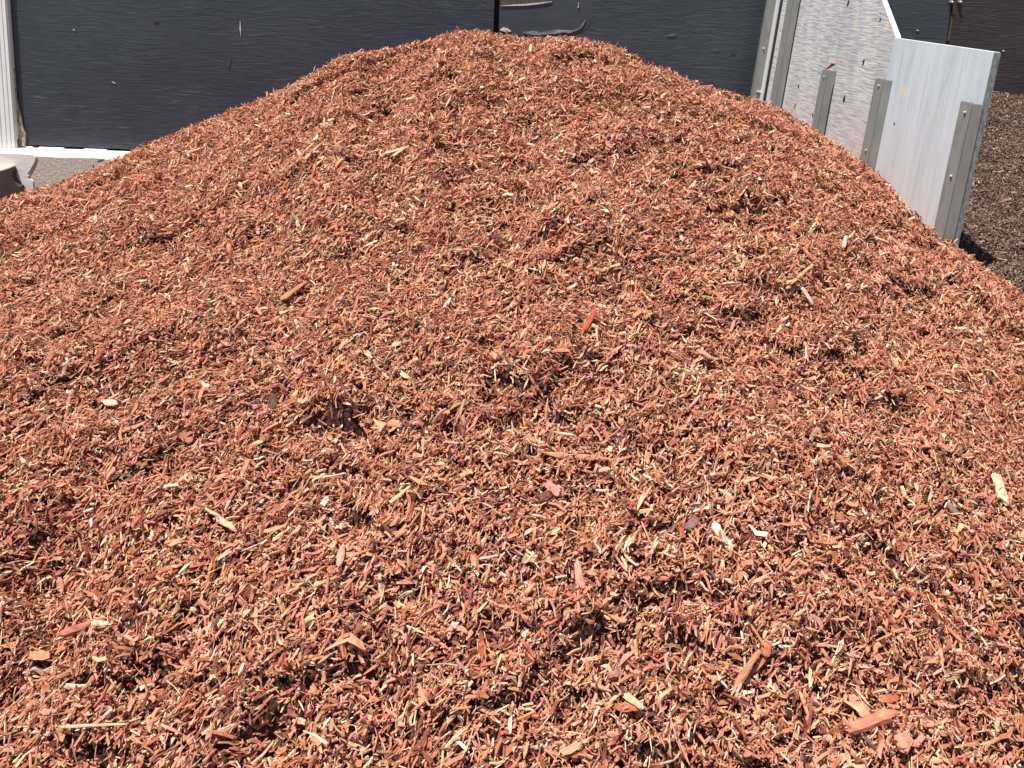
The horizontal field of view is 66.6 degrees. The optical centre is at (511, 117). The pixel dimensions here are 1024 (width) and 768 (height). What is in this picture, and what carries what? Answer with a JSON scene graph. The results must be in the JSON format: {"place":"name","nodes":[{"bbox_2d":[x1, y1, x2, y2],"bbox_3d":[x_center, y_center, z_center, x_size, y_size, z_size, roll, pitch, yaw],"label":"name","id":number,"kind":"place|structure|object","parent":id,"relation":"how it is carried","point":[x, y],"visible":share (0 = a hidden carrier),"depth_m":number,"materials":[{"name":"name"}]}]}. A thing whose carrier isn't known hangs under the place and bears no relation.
{"place":"outdoors","nodes":[
{"label":"outdoors","id":0,"kind":"place"},
{"label":"ground","id":1,"kind":"structure","parent":0,"visible":0},
{"bbox_2d":[0,165,24,200],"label":"brown block","id":2,"kind":"structure","parent":1,"relation":"on","point":[10,183],"depth_m":8.18,"materials":[{"name":"paint"}]},
{"bbox_2d":[0,146,130,190],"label":"concrete footing","id":3,"kind":"object","parent":1,"relation":"on","point":[39,166],"visible":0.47,"depth_m":8.23,"materials":[{"name":"white paint"}]},
{"bbox_2d":[0,26,1023,767],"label":"red mulch","id":4,"kind":"object","parent":1,"relation":"on","point":[492,236],"visible":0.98,"depth_m":2.53,"materials":[{"name":"brown wood"}]},
{"bbox_2d":[28,650,49,660],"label":"wood chip","id":5,"kind":"object","parent":4,"relation":"on","point":[40,655],"visible":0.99,"depth_m":2.03,"materials":[{"name":"brown wood"}]},
{"bbox_2d":[58,617,107,637],"bbox_3d":[-1.122,1.333,2.041,0.120,0.035,0.024,0,10,-16],"label":"chip","id":6,"kind":"object","parent":4,"relation":"on","point":[70,631],"visible":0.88,"depth_m":2.03,"materials":[{"name":"brown wood"}]},
{"bbox_2d":[57,723,125,728],"bbox_3d":[-0.979,1.415,1.814,0.171,0.014,0.010,2,10,0],"label":"wood splinter","id":7,"kind":"object","parent":4,"relation":"on","point":[90,725],"visible":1,"depth_m":1.81,"materials":[{"name":"beige wood"}]},
{"bbox_2d":[91,620,109,626],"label":"wood chip","id":8,"kind":"object","parent":4,"relation":"on","point":[105,623],"visible":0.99,"depth_m":2.03,"materials":[{"name":"beige wood"}]},
{"bbox_2d":[102,399,117,406],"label":"wood chip","id":9,"kind":"object","parent":4,"relation":"on","point":[110,402],"visible":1,"depth_m":2.72,"materials":[{"name":"beige wood"}]},
{"bbox_2d":[216,516,236,531],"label":"wood chip","id":10,"kind":"object","parent":4,"relation":"on","point":[225,523],"visible":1,"depth_m":2.26,"materials":[{"name":"beige wood"}]},
{"bbox_2d":[269,393,277,410],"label":"wood chip","id":11,"kind":"object","parent":4,"relation":"on","point":[273,399],"visible":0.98,"depth_m":2.60,"materials":[{"name":"brown wood"}]},
{"bbox_2d":[279,280,307,301],"bbox_3d":[-0.866,0.689,3.104,0.028,0.053,0.134,10,12,39],"label":"wood chip","id":12,"kind":"object","parent":4,"relation":"on","point":[289,294],"visible":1,"depth_m":3.09,"materials":[{"name":"orange wood"}]},
{"bbox_2d":[305,146,318,157],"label":"wood chip","id":13,"kind":"object","parent":4,"relation":"on","point":[308,155],"visible":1,"depth_m":3.75,"materials":[{"name":"wood"}]},
{"bbox_2d":[320,497,328,505],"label":"wood chip","id":14,"kind":"object","parent":4,"relation":"on","point":[324,502],"visible":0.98,"depth_m":2.28,"materials":[{"name":"white wood"}]},
{"bbox_2d":[336,543,344,568],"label":"wood chip","id":15,"kind":"object","parent":4,"relation":"on","point":[340,556],"visible":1,"depth_m":2.12,"materials":[{"name":"brown wood"}]},
{"bbox_2d":[345,632,364,651],"bbox_3d":[-0.394,1.314,1.951,0.063,0.030,0.023,5,10,17],"label":"wood chip","id":16,"kind":"object","parent":4,"relation":"on","point":[355,641],"visible":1,"depth_m":1.95,"materials":[{"name":"brown wood"}]},
{"bbox_2d":[353,622,363,635],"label":"wood chip","id":17,"kind":"object","parent":4,"relation":"on","point":[359,627],"visible":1,"depth_m":1.97,"materials":[{"name":"brown wood"}]},
{"bbox_2d":[373,417,387,433],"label":"wood chip","id":18,"kind":"object","parent":4,"relation":"on","point":[381,426],"visible":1,"depth_m":2.48,"materials":[{"name":"beige wood"}]},
{"bbox_2d":[387,419,401,427],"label":"wood chip","id":19,"kind":"object","parent":4,"relation":"on","point":[395,423],"visible":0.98,"depth_m":2.50,"materials":[{"name":"orange wood"}]},
{"bbox_2d":[385,147,404,153],"bbox_3d":[-0.570,0.162,3.801,0.107,0.034,0.020,0,10,-14],"label":"wood stick","id":20,"kind":"object","parent":4,"relation":"on","point":[392,151],"visible":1,"depth_m":3.79,"materials":[{"name":"beige wood"}]},
{"bbox_2d":[390,145,408,157],"bbox_3d":[-0.548,0.167,3.792,0.017,0.050,0.123,10,12,38],"label":"wood stick","id":21,"kind":"object","parent":4,"relation":"on","point":[397,153],"visible":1,"depth_m":3.78,"materials":[{"name":"beige wood"}]},
{"bbox_2d":[536,491,551,503],"bbox_3d":[0.094,1.132,2.324,0.052,0.026,0.027,-6,13,-40],"label":"wood block","id":22,"kind":"object","parent":4,"relation":"on","point":[542,496],"depth_m":2.32,"materials":[{"name":"brown wood"}]},
{"bbox_2d":[544,480,560,496],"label":"wood chip","id":23,"kind":"object","parent":4,"relation":"on","point":[554,489],"visible":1,"depth_m":2.35,"materials":[{"name":"wood"}]},
{"bbox_2d":[544,452,609,460],"bbox_3d":[0.204,1.057,2.435,0.212,0.022,0.018,2,10,-2],"label":"wood stick","id":24,"kind":"object","parent":4,"relation":"on","point":[559,454],"visible":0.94,"depth_m":2.43,"materials":[{"name":"brown wood"}]},
{"bbox_2d":[574,558,584,593],"bbox_3d":[0.180,1.228,2.090,0.024,0.060,0.062,0,10,-14],"label":"wood chip","id":25,"kind":"object","parent":4,"relation":"on","point":[578,574],"visible":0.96,"depth_m":2.09,"materials":[{"name":"wood"}]},
{"bbox_2d":[582,310,596,331],"bbox_3d":[0.275,0.720,2.764,0.020,0.036,0.123,7,11,26],"label":"wood splinter","id":26,"kind":"object","parent":4,"relation":"on","point":[585,326],"visible":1,"depth_m":2.76,"materials":[{"name":"red wood"}]},
{"bbox_2d":[614,702,638,711],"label":"wood chip","id":27,"kind":"object","parent":4,"relation":"on","point":[631,708],"visible":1,"depth_m":1.89,"materials":[{"name":"orange wood"}]},
{"bbox_2d":[623,692,643,708],"bbox_3d":[0.297,1.423,1.900,0.058,0.012,0.019,10,12,39],"label":"wood chip","id":28,"kind":"object","parent":27,"relation":"on","point":[631,699],"visible":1,"depth_m":1.90,"materials":[{"name":"beige wood"}]},
{"bbox_2d":[684,517,700,529],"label":"wood chip","id":29,"kind":"object","parent":4,"relation":"on","point":[692,522],"visible":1,"depth_m":2.26,"materials":[{"name":"brown wood"}]},
{"bbox_2d":[712,520,732,550],"bbox_3d":[0.600,1.191,2.218,0.029,0.044,0.086,-4,11,-32],"label":"wood chip","id":30,"kind":"object","parent":4,"relation":"on","point":[716,527],"visible":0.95,"depth_m":2.22,"materials":[{"name":"beige wood"}]},
{"bbox_2d":[733,649,762,687],"bbox_3d":[0.602,1.407,1.989,0.120,0.057,0.018,-5,12,-37],"label":"wood stick","id":31,"kind":"object","parent":4,"relation":"on","point":[743,675],"visible":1,"depth_m":1.98,"materials":[{"name":"brown wood"}]},
{"bbox_2d":[761,638,773,657],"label":"wood chip","id":32,"kind":"object","parent":4,"relation":"on","point":[766,648],"visible":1,"depth_m":2.02,"materials":[{"name":"brown wood"}]},
{"bbox_2d":[788,254,824,285],"bbox_3d":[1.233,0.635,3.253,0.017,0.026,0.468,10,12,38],"label":"wood stick","id":33,"kind":"object","parent":4,"relation":"on","point":[805,271],"visible":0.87,"depth_m":3.22,"materials":[{"name":"wood"}]},
{"bbox_2d":[801,287,812,304],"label":"wood chip","id":34,"kind":"object","parent":4,"relation":"on","point":[806,294],"visible":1,"depth_m":3.13,"materials":[{"name":"beige wood"}]},
{"bbox_2d":[842,236,847,247],"bbox_3d":[1.525,0.569,3.571,0.019,0.028,0.154,7,11,26],"label":"wood splinter","id":35,"kind":"object","parent":4,"relation":"on","point":[844,243],"visible":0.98,"depth_m":3.55,"materials":[{"name":"white wood"}]},
{"bbox_2d":[848,694,869,716],"bbox_3d":[0.878,1.490,1.974,0.032,0.018,0.064,-2,11,-26],"label":"wood chip","id":36,"kind":"object","parent":4,"relation":"on","point":[862,707],"visible":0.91,"depth_m":1.97,"materials":[{"name":"brown wood"}]},
{"bbox_2d":[845,709,897,733],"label":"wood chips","id":37,"kind":"object","parent":4,"relation":"on","point":[868,722],"visible":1,"depth_m":1.87,"materials":[{"name":"brown wood"}]},
{"bbox_2d":[874,237,889,243],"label":"wood chip","id":38,"kind":"object","parent":4,"relation":"on","point":[882,240],"visible":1,"depth_m":3.85,"materials":[{"name":"beige wood"}]},
{"bbox_2d":[894,732,913,753],"bbox_3d":[0.930,1.481,1.852,0.057,0.022,0.037,-7,13,-44],"label":"wood curl","id":39,"kind":"object","parent":4,"relation":"on","point":[905,739],"visible":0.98,"depth_m":1.84,"materials":[{"name":"orange wood"}]},
{"bbox_2d":[947,501,963,519],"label":"wood chip","id":40,"kind":"object","parent":4,"relation":"on","point":[950,506],"visible":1,"depth_m":2.52,"materials":[{"name":"wood"}]},
{"bbox_2d":[991,472,1008,505],"bbox_3d":[1.655,1.255,2.645,0.041,0.038,0.151,6,10,21],"label":"wood chip","id":41,"kind":"object","parent":4,"relation":"on","point":[997,479],"visible":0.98,"depth_m":2.63,"materials":[{"name":"beige wood"}]},
{"bbox_2d":[10,0,1023,150],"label":"plywood wall","id":42,"kind":"structure","parent":1,"relation":"on","point":[128,75],"depth_m":8.14,"materials":[{"name":"black wood"}]},
{"bbox_2d":[0,0,25,147],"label":"corner trim","id":43,"kind":"structure","parent":42,"relation":"attached to","point":[12,132],"depth_m":8.20,"materials":[{"name":"white paint"}]},
{"bbox_2d":[750,0,1000,248],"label":"partition wall","id":44,"kind":"structure","parent":1,"relation":"on","point":[906,118],"depth_m":5.36,"materials":[{"name":"grey metal"}]},
{"bbox_2d":[958,91,1023,314],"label":"brown mulch","id":45,"kind":"object","parent":1,"relation":"on","point":[992,234],"visible":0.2,"depth_m":5.71,"materials":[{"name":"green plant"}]}
]}

